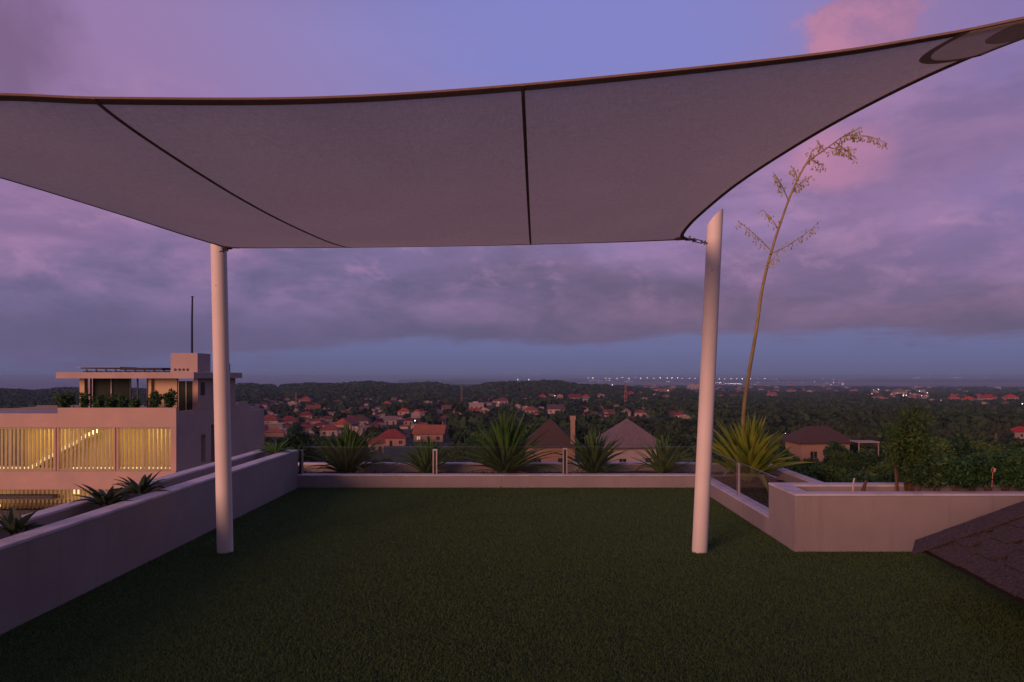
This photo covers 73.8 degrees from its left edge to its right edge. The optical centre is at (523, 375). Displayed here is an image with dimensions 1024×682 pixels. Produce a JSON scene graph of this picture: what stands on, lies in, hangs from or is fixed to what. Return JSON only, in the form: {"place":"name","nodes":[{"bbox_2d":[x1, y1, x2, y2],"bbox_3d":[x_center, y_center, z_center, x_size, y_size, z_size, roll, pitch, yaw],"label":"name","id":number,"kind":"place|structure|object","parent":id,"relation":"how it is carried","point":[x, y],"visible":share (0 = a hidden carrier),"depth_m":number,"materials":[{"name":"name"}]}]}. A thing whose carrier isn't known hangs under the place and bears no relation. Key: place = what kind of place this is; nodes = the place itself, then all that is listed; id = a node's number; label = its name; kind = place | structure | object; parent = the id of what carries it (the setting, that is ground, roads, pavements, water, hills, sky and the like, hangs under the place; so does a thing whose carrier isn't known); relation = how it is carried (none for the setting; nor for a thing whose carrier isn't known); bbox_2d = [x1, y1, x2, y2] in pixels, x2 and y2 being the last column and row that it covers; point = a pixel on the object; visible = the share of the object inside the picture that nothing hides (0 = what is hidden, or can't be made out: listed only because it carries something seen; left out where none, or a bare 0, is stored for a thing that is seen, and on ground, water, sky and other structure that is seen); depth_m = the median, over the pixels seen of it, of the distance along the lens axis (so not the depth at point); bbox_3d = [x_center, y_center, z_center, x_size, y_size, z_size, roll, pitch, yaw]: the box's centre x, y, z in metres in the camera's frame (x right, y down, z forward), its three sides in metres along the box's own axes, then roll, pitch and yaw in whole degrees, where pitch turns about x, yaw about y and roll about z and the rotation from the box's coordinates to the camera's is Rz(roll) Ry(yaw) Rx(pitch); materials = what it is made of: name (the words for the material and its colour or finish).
{"place":"outdoors","nodes":[
{"label":"outdoors","id":0,"kind":"place"},
{"bbox_2d":[0,500,74,520],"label":"pool water","id":1,"kind":"structure","parent":0,"point":[23,508],"depth_m":34.98,"materials":[{"name":"liquid"}]},
{"bbox_2d":[0,487,1023,681],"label":"terrace","id":2,"kind":"structure","parent":0,"point":[506,601],"depth_m":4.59,"materials":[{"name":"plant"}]},
{"bbox_2d":[0,450,297,634],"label":"planter wall","id":3,"kind":"structure","parent":2,"relation":"on","point":[67,552],"depth_m":5.47,"materials":[{"name":"paint"}]},
{"bbox_2d":[0,506,44,534],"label":"aloe","id":4,"kind":"object","parent":3,"relation":"on","point":[13,522],"visible":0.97,"depth_m":4.70,"materials":[{"name":"green plant"}]},
{"bbox_2d":[68,483,139,506],"bbox_3d":[-3.525,1.025,5.721,0.585,0.265,0.453,0,0,0],"label":"aloe","id":5,"kind":"object","parent":3,"relation":"on","point":[108,498],"visible":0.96,"depth_m":5.74,"materials":[{"name":"green plant"}]},
{"bbox_2d":[114,471,175,498],"bbox_3d":[-3.536,0.991,6.272,0.562,0.279,0.517,0,0,43],"label":"aloe","id":6,"kind":"object","parent":3,"relation":"on","point":[144,487],"visible":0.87,"depth_m":6.22,"materials":[{"name":"green plant"}]},
{"bbox_2d":[249,438,298,456],"bbox_3d":[-3.444,0.979,9.461,0.633,0.300,0.592,0,0,0],"label":"aloe","id":7,"kind":"object","parent":3,"relation":"on","point":[275,448],"visible":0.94,"depth_m":9.42,"materials":[{"name":"green plant"}]},
{"bbox_2d":[210,243,232,553],"bbox_3d":[-2.759,0.100,6.229,0.244,2.997,0.138,0,0,34],"label":"sail pole","id":8,"kind":"object","parent":2,"relation":"on","point":[222,415],"visible":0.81,"depth_m":6.17,"materials":[{"name":"white metal"}]},
{"bbox_2d":[298,462,729,487],"bbox_3d":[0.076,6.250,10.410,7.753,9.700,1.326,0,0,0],"label":"back planter","id":9,"kind":"object","parent":2,"relation":"on","point":[465,479],"visible":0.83,"depth_m":9.75,"materials":[{"name":"paint"}]},
{"bbox_2d":[299,450,303,473],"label":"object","id":10,"kind":"object","parent":9,"relation":"on","point":[301,461],"depth_m":9.79,"materials":[{"name":"metal"}]},
{"bbox_2d":[304,419,400,472],"bbox_3d":[-2.639,1.117,10.342,1.528,0.928,1.328,0,0,15],"label":"agave","id":11,"kind":"object","parent":9,"relation":"on","point":[347,457],"visible":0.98,"depth_m":10.26,"materials":[{"name":"green plant"}]},
{"bbox_2d":[391,435,456,472],"bbox_3d":[-1.517,1.242,10.420,1.036,0.665,0.962,0,0,0],"label":"agave","id":12,"kind":"object","parent":9,"relation":"on","point":[422,460],"visible":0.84,"depth_m":10.32,"materials":[{"name":"green plant"}]},
{"bbox_2d":[432,449,437,473],"bbox_3d":[-1.280,1.235,9.825,0.088,0.360,0.068,0,0,0],"label":"balustrade post","id":13,"kind":"object","parent":9,"relation":"on","point":[435,461],"visible":1,"depth_m":9.81,"materials":[{"name":"metal"}]},
{"bbox_2d":[454,410,561,487],"bbox_3d":[-0.198,1.104,10.363,1.798,1.238,1.844,0,0,0],"label":"agave","id":14,"kind":"object","parent":9,"relation":"on","point":[502,452],"visible":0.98,"depth_m":10.25,"materials":[{"name":"green plant"}]},
{"bbox_2d":[298,470,770,506],"bbox_3d":[0.037,1.545,8.815,7.344,0.162,4.126,0,0,0],"label":"ground cover","id":15,"kind":"object","parent":9,"relation":"in","point":[762,489],"visible":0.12,"depth_m":9.75,"materials":[{"name":"green plant"}]},
{"bbox_2d":[562,448,567,473],"bbox_3d":[0.590,1.227,9.825,0.088,0.374,0.068,0,0,0],"label":"balustrade post","id":16,"kind":"object","parent":9,"relation":"on","point":[564,460],"visible":1,"depth_m":9.80,"materials":[{"name":"metal"}]},
{"bbox_2d":[555,428,629,472],"bbox_3d":[1.034,1.170,10.408,1.200,0.761,1.189,0,0,-41],"label":"agave","id":17,"kind":"object","parent":9,"relation":"on","point":[595,458],"visible":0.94,"depth_m":10.32,"materials":[{"name":"green plant"}]},
{"bbox_2d":[631,433,695,472],"bbox_3d":[2.137,1.284,10.415,0.970,0.819,1.023,0,0,-26],"label":"agave","id":18,"kind":"object","parent":9,"relation":"on","point":[664,459],"visible":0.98,"depth_m":10.34,"materials":[{"name":"green plant"}]},
{"bbox_2d":[695,127,887,490],"bbox_3d":[3.691,-0.938,9.982,2.488,5.165,1.688,0,0,-19],"label":"furcraea","id":19,"kind":"object","parent":9,"relation":"on","point":[750,446],"visible":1,"depth_m":9.73,"materials":[{"name":"green plant"}]},
{"bbox_2d":[692,209,722,553],"bbox_3d":[1.667,0.045,6.199,0.282,3.107,0.140,0,0,0],"label":"sail pole","id":20,"kind":"object","parent":2,"relation":"on","point":[707,386],"visible":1,"depth_m":6.14,"materials":[{"name":"white metal"}]},
{"bbox_2d":[688,236,707,244],"bbox_3d":[1.575,-1.224,6.157,0.204,0.076,0.052,0,0,-3],"label":"turnbuckle","id":21,"kind":"object","parent":20,"relation":"attached to","point":[695,240],"visible":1,"depth_m":6.16,"materials":[{"name":"metal"}]},
{"bbox_2d":[0,16,1023,248],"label":"shade sail","id":22,"kind":"object","parent":21,"relation":"attached to","point":[667,154],"visible":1,"depth_m":3.37,"materials":[{"name":"fabric"}]},
{"bbox_2d":[710,464,821,534],"bbox_3d":[3.205,6.244,8.893,1.496,9.712,4.065,0,0,0],"label":"side planter","id":23,"kind":"object","parent":2,"relation":"on","point":[751,511],"visible":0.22,"depth_m":8.37,"materials":[{"name":"paint"}]},
{"bbox_2d":[735,463,740,495],"bbox_3d":[2.540,1.225,8.085,0.048,0.380,0.076,0,0,0],"label":"balustrade post","id":24,"kind":"object","parent":23,"relation":"on","point":[738,479],"visible":1,"depth_m":8.06,"materials":[{"name":"metal"}]},
{"bbox_2d":[768,482,1023,551],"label":"raised planter","id":25,"kind":"object","parent":2,"relation":"on","point":[840,516],"visible":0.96,"depth_m":6.20,"materials":[{"name":"paint"}]},
{"bbox_2d":[885,420,909,490],"bbox_3d":[3.556,0.808,6.476,0.232,0.767,0.216,0,0,-37],"label":"sapling","id":26,"kind":"object","parent":25,"relation":"in","point":[898,438],"visible":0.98,"depth_m":6.47,"materials":[{"name":"green plant"}]},
{"bbox_2d":[877,400,941,490],"bbox_3d":[3.755,0.710,6.676,0.510,0.969,0.573,0,0,0],"label":"tree","id":27,"kind":"object","parent":25,"relation":"on","point":[913,447],"visible":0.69,"depth_m":6.53,"materials":[{"name":"green plant"}]},
{"bbox_2d":[898,453,935,490],"bbox_3d":[3.736,0.960,6.540,0.379,0.466,0.381,0,0,26],"label":"planter shrub","id":28,"kind":"object","parent":25,"relation":"in","point":[917,475],"visible":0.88,"depth_m":6.48,"materials":[{"name":"green plant"}]},
{"bbox_2d":[926,460,951,490],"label":"planter shrub","id":29,"kind":"object","parent":25,"relation":"in","point":[938,479],"visible":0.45,"depth_m":6.51,"materials":[{"name":"green plant"}]},
{"bbox_2d":[936,453,979,490],"bbox_3d":[4.128,0.962,6.476,0.431,0.462,0.356,0,0,-35],"label":"planter shrub","id":30,"kind":"object","parent":25,"relation":"in","point":[960,470],"visible":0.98,"depth_m":6.38,"materials":[{"name":"green plant"}]},
{"bbox_2d":[960,454,986,490],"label":"planter shrub","id":31,"kind":"object","parent":25,"relation":"in","point":[971,488],"visible":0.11,"depth_m":6.52,"materials":[{"name":"green plant"}]},
{"bbox_2d":[969,453,1004,490],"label":"planter shrub","id":32,"kind":"object","parent":25,"relation":"in","point":[984,469],"visible":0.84,"depth_m":6.45,"materials":[{"name":"green plant"}]},
{"bbox_2d":[994,449,1022,490],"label":"planter shrub","id":33,"kind":"object","parent":25,"relation":"in","point":[1000,482],"visible":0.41,"depth_m":6.53,"materials":[{"name":"green plant"}]},
{"bbox_2d":[1001,447,1023,490],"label":"planter shrub","id":34,"kind":"object","parent":25,"relation":"in","point":[1015,453],"visible":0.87,"depth_m":6.45,"materials":[{"name":"green plant"}]},
{"bbox_2d":[0,377,1023,389],"bbox_3d":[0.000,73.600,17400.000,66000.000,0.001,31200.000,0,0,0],"label":"sea","id":35,"kind":"structure","parent":0,"point":[33,383],"depth_m":10687.30,"materials":[{"name":"blue"}]},
{"bbox_2d":[0,0,1023,376],"label":"sky","id":36,"kind":"structure","parent":0,"point":[913,264],"materials":[{"name":"purple"}]},
{"bbox_2d":[264,377,1023,461],"bbox_3d":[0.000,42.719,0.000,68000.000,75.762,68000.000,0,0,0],"label":"ground","id":37,"kind":"structure","parent":0,"point":[443,380],"depth_m":10324.28,"materials":[{"name":"green plant"}]},
{"bbox_2d":[0,353,263,502],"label":"villa","id":38,"kind":"object","parent":37,"relation":"on","point":[51,452],"visible":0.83,"depth_m":36.10,"materials":[{"name":"white paint"}]},
{"bbox_2d":[52,392,76,407],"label":"parapet shrub","id":39,"kind":"object","parent":38,"relation":"on","point":[62,400],"visible":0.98,"depth_m":36.59,"materials":[{"name":"green plant"}]},
{"bbox_2d":[77,391,89,407],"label":"parapet shrub","id":40,"kind":"object","parent":38,"relation":"on","point":[84,401],"visible":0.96,"depth_m":36.86,"materials":[{"name":"green plant"}]},
{"bbox_2d":[90,394,104,407],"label":"parapet shrub","id":41,"kind":"object","parent":38,"relation":"on","point":[98,403],"visible":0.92,"depth_m":36.83,"materials":[{"name":"green plant"}]},
{"bbox_2d":[103,393,117,407],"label":"parapet shrub","id":42,"kind":"object","parent":38,"relation":"on","point":[111,401],"visible":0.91,"depth_m":36.77,"materials":[{"name":"green plant"}]},
{"bbox_2d":[93,378,128,407],"bbox_3d":[-23.494,1.147,38.820,2.047,2.005,0.040,0,0,0],"label":"window","id":43,"kind":"structure","parent":38,"relation":"in","point":[120,386],"depth_m":38.80,"materials":[{"name":"black glass"}]},
{"bbox_2d":[116,395,129,407],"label":"parapet shrub","id":44,"kind":"object","parent":38,"relation":"on","point":[123,402],"visible":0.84,"depth_m":36.82,"materials":[{"name":"green plant"}]},
{"bbox_2d":[128,398,140,407],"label":"parapet shrub","id":45,"kind":"object","parent":38,"relation":"on","point":[134,403],"visible":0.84,"depth_m":36.71,"materials":[{"name":"green plant"}]},
{"bbox_2d":[147,390,164,407],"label":"parapet shrub","id":46,"kind":"object","parent":38,"relation":"on","point":[154,399],"visible":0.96,"depth_m":36.75,"materials":[{"name":"green plant"}]},
{"bbox_2d":[161,388,177,407],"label":"parapet shrub","id":47,"kind":"object","parent":38,"relation":"on","point":[170,400],"visible":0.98,"depth_m":36.92,"materials":[{"name":"green plant"}]},
{"bbox_2d":[178,381,193,410],"bbox_3d":[-18.992,1.200,38.475,1.000,1.800,0.170,0,0,0],"label":"window","id":48,"kind":"structure","parent":38,"relation":"in","point":[185,389],"depth_m":38.44,"materials":[{"name":"black glass"}]},
{"bbox_2d":[191,296,193,352],"bbox_3d":[-18.961,-2.918,39.000,0.156,3.275,0.130,0,0,0],"label":"roof mast","id":49,"kind":"object","parent":38,"relation":"on","point":[192,324],"visible":0.85,"depth_m":38.96,"materials":[{"name":"grey metal"}]},
{"bbox_2d":[264,414,281,423],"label":"house","id":50,"kind":"structure","parent":37,"relation":"on","point":[268,418],"depth_m":419.22,"materials":[{"name":"red tile"}]},
{"bbox_2d":[264,428,285,436],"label":"house","id":51,"kind":"structure","parent":37,"relation":"on","point":[274,432],"depth_m":303.57,"materials":[{"name":"red tile"}]},
{"bbox_2d":[267,421,284,429],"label":"house","id":52,"kind":"structure","parent":37,"relation":"on","point":[276,424],"depth_m":340.49,"materials":[{"name":"grey paint"}]},
{"bbox_2d":[279,416,298,425],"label":"house","id":53,"kind":"structure","parent":37,"relation":"on","point":[289,419],"depth_m":422.83,"materials":[{"name":"red tile"}]},
{"bbox_2d":[267,431,319,461],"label":"tree","id":54,"kind":"object","parent":37,"relation":"on","point":[300,441],"visible":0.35,"depth_m":71.71,"materials":[{"name":"green plant"}]},
{"bbox_2d":[286,421,304,432],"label":"tree","id":55,"kind":"object","parent":37,"relation":"on","point":[295,426],"visible":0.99,"depth_m":288.77,"materials":[{"name":"green plant"}]},
{"bbox_2d":[298,411,314,418],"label":"house","id":56,"kind":"structure","parent":37,"relation":"on","point":[308,414],"depth_m":512.07,"materials":[{"name":"red tile"}]},
{"bbox_2d":[319,424,339,435],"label":"house","id":57,"kind":"structure","parent":37,"relation":"on","point":[327,429],"depth_m":320.82,"materials":[{"name":"red ceramic"}]},
{"bbox_2d":[333,417,359,427],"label":"house","id":58,"kind":"structure","parent":37,"relation":"on","point":[351,420],"depth_m":377.47,"materials":[{"name":"red tile"}]},
{"bbox_2d":[349,426,365,435],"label":"house","id":59,"kind":"structure","parent":37,"relation":"on","point":[356,429],"depth_m":328.20,"materials":[{"name":"beige paint"}]},
{"bbox_2d":[353,415,372,426],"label":"house","id":60,"kind":"structure","parent":37,"relation":"on","point":[363,420],"depth_m":414.93,"materials":[{"name":"brown"}]},
{"bbox_2d":[367,438,385,452],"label":"house","id":61,"kind":"structure","parent":37,"relation":"on","point":[380,443],"depth_m":212.21,"materials":[{"name":"orange ceramic"}]},
{"bbox_2d":[383,416,397,424],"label":"house","id":62,"kind":"structure","parent":37,"relation":"on","point":[390,420],"depth_m":427.04,"materials":[{"name":"grey paint"}]},
{"bbox_2d":[376,429,408,445],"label":"house","id":63,"kind":"structure","parent":37,"relation":"on","point":[395,437],"depth_m":249.45,"materials":[{"name":"red tile"}]},
{"bbox_2d":[403,417,414,425],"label":"house","id":64,"kind":"structure","parent":37,"relation":"on","point":[409,421],"depth_m":417.35,"materials":[{"name":"red tile"}]},
{"bbox_2d":[412,424,447,441],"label":"house","id":65,"kind":"structure","parent":37,"relation":"on","point":[437,432],"depth_m":278.68,"materials":[{"name":"tile"}]},
{"bbox_2d":[447,448,461,460],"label":"tree","id":66,"kind":"object","parent":37,"relation":"on","point":[454,452],"visible":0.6,"depth_m":132.00,"materials":[{"name":"green plant"}]},
{"bbox_2d":[453,404,466,415],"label":"tree","id":67,"kind":"object","parent":37,"relation":"on","point":[460,409],"visible":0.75,"depth_m":430.68,"materials":[{"name":"green plant"}]},
{"bbox_2d":[457,451,475,461],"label":"tree","id":68,"kind":"object","parent":37,"relation":"on","point":[467,455],"visible":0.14,"depth_m":91.11,"materials":[{"name":"green plant"}]},
{"bbox_2d":[456,435,478,455],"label":"tree","id":69,"kind":"object","parent":37,"relation":"on","point":[464,447],"visible":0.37,"depth_m":115.36,"materials":[{"name":"green plant"}]},
{"bbox_2d":[469,401,483,407],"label":"house","id":70,"kind":"structure","parent":37,"relation":"on","point":[475,404],"depth_m":675.70,"materials":[{"name":"grey paint"}]},
{"bbox_2d":[472,438,489,459],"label":"tree","id":71,"kind":"object","parent":37,"relation":"on","point":[474,457],"visible":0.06,"depth_m":84.24,"materials":[{"name":"green plant"}]},
{"bbox_2d":[0,379,1023,468],"bbox_3d":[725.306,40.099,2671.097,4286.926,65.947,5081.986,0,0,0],"label":"woodland","id":72,"kind":"object","parent":37,"relation":"on","point":[860,415],"visible":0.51,"depth_m":667.24,"materials":[{"name":"green plant"}]},
{"bbox_2d":[524,406,537,413],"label":"house","id":73,"kind":"structure","parent":37,"relation":"on","point":[530,409],"depth_m":581.87,"materials":[{"name":"red tile"}]},
{"bbox_2d":[524,418,576,461],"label":"house","id":74,"kind":"structure","parent":37,"relation":"on","point":[555,436],"depth_m":108.44,"materials":[{"name":"brown tile"}]},
{"bbox_2d":[547,404,564,413],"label":"house","id":75,"kind":"structure","parent":37,"relation":"on","point":[552,408],"depth_m":573.85,"materials":[{"name":"brown"}]},
{"bbox_2d":[570,416,575,461],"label":"chimney","id":76,"kind":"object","parent":37,"relation":"on","point":[572,423],"depth_m":107.70,"materials":[{"name":"beige paint"}]},
{"bbox_2d":[596,419,660,461],"bbox_3d":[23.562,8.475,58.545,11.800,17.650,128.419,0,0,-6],"label":"house","id":77,"kind":"structure","parent":37,"relation":"on","point":[632,436],"depth_m":113.41,"materials":[{"name":"grey"}]},
{"bbox_2d":[261,382,1023,410],"bbox_3d":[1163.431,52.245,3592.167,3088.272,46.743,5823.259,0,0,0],"label":"distant houses","id":78,"kind":"structure","parent":37,"relation":"on","point":[738,390],"depth_m":3034.53,"materials":[{"name":"red tile"}]},
{"bbox_2d":[678,440,693,451],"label":"tree","id":79,"kind":"object","parent":37,"relation":"on","point":[683,446],"visible":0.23,"depth_m":124.44,"materials":[{"name":"green plant"}]},
{"bbox_2d":[687,442,696,458],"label":"tree","id":80,"kind":"object","parent":37,"relation":"on","point":[692,451],"visible":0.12,"depth_m":118.46,"materials":[{"name":"green plant"}]},
{"bbox_2d":[787,458,812,474],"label":"tree","id":81,"kind":"object","parent":37,"relation":"on","point":[806,466],"visible":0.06,"depth_m":47.05,"materials":[{"name":"green plant"}]},
{"bbox_2d":[794,468,816,479],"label":"tree","id":82,"kind":"object","parent":37,"relation":"on","point":[805,473],"visible":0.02,"depth_m":42.77,"materials":[{"name":"green plant"}]},
{"bbox_2d":[779,426,856,468],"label":"house","id":83,"kind":"structure","parent":37,"relation":"on","point":[809,441],"depth_m":122.12,"materials":[{"name":"brown"}]},
{"bbox_2d":[810,464,835,481],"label":"tree","id":84,"kind":"object","parent":37,"relation":"on","point":[820,473],"visible":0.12,"depth_m":50.97,"materials":[{"name":"green plant"}]},
{"bbox_2d":[818,464,842,481],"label":"tree","id":85,"kind":"object","parent":37,"relation":"on","point":[833,469],"visible":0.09,"depth_m":56.88,"materials":[{"name":"green plant"}]},
{"bbox_2d":[822,446,844,462],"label":"tree","id":86,"kind":"object","parent":37,"relation":"on","point":[840,449],"visible":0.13,"depth_m":104.18,"materials":[{"name":"green plant"}]},
{"bbox_2d":[823,441,848,457],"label":"tree","id":87,"kind":"object","parent":37,"relation":"on","point":[827,449],"visible":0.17,"depth_m":112.20,"materials":[{"name":"green plant"}]},
{"bbox_2d":[827,449,855,472],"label":"tree","id":88,"kind":"object","parent":37,"relation":"on","point":[848,458],"visible":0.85,"depth_m":97.12,"materials":[{"name":"green plant"}]},
{"bbox_2d":[832,467,865,480],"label":"tree","id":89,"kind":"object","parent":37,"relation":"on","point":[844,472],"visible":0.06,"depth_m":51.03,"materials":[{"name":"green plant"}]},
{"bbox_2d":[838,471,885,481],"bbox_3d":[15.219,6.495,30.652,4.160,4.491,3.267,0,0,35],"label":"tree","id":90,"kind":"object","parent":37,"relation":"on","point":[870,478],"visible":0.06,"depth_m":30.64,"materials":[{"name":"green plant"}]},
{"bbox_2d":[846,451,880,471],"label":"tree","id":91,"kind":"object","parent":37,"relation":"on","point":[864,459],"visible":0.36,"depth_m":74.67,"materials":[{"name":"green plant"}]},
{"bbox_2d":[850,440,879,454],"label":"carport","id":92,"kind":"object","parent":37,"relation":"on","point":[865,441],"visible":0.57,"depth_m":118.78,"materials":[{"name":"white paint"}]},
{"bbox_2d":[853,462,891,477],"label":"tree","id":93,"kind":"object","parent":37,"relation":"on","point":[876,469],"visible":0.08,"depth_m":45.06,"materials":[{"name":"green plant"}]},
{"bbox_2d":[874,467,906,481],"bbox_3d":[19.351,6.663,34.124,3.591,4.911,2.588,0,0,-21],"label":"tree","id":94,"kind":"object","parent":37,"relation":"on","point":[889,479],"visible":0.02,"depth_m":33.99,"materials":[{"name":"green plant"}]},
{"bbox_2d":[891,388,906,394],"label":"house","id":95,"kind":"structure","parent":37,"relation":"on","point":[898,391],"depth_m":1645.37,"materials":[{"name":"white"}]},
{"bbox_2d":[881,444,949,481],"bbox_3d":[19.897,6.321,34.218,3.736,5.908,2.776,0,0,-43],"label":"tree","id":96,"kind":"object","parent":37,"relation":"on","point":[890,473],"visible":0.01,"depth_m":33.77,"materials":[{"name":"green plant"}]},
{"bbox_2d":[924,436,958,459],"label":"tree","id":97,"kind":"object","parent":37,"relation":"on","point":[947,448],"visible":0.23,"depth_m":80.72,"materials":[{"name":"green plant"}]},
{"bbox_2d":[946,434,980,455],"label":"tree","id":98,"kind":"object","parent":37,"relation":"on","point":[961,446],"visible":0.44,"depth_m":83.94,"materials":[{"name":"green plant"}]},
{"bbox_2d":[977,394,996,399],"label":"house","id":99,"kind":"structure","parent":37,"relation":"on","point":[987,397],"depth_m":1077.52,"materials":[{"name":"red"}]},
{"bbox_2d":[969,440,1005,451],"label":"tree","id":100,"kind":"object","parent":37,"relation":"on","point":[979,444],"visible":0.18,"depth_m":98.63,"materials":[{"name":"green plant"}]},
{"bbox_2d":[1005,442,1023,451],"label":"tree","id":101,"kind":"object","parent":37,"relation":"on","point":[1020,445],"visible":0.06,"depth_m":57.86,"materials":[{"name":"green plant"}]},
{"bbox_2d":[1010,426,1023,438],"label":"house","id":102,"kind":"structure","parent":37,"relation":"on","point":[1018,431],"depth_m":299.43,"materials":[{"name":"red tile"}]},
{"bbox_2d":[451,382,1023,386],"bbox_3d":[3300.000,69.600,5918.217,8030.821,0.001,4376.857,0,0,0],"label":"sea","id":103,"kind":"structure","parent":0,"point":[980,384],"depth_m":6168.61,"materials":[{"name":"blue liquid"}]},
{"bbox_2d":[911,501,1023,604],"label":"shingle roof","id":104,"kind":"structure","parent":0,"point":[987,549],"depth_m":4.41,"materials":[{"name":"tile"}]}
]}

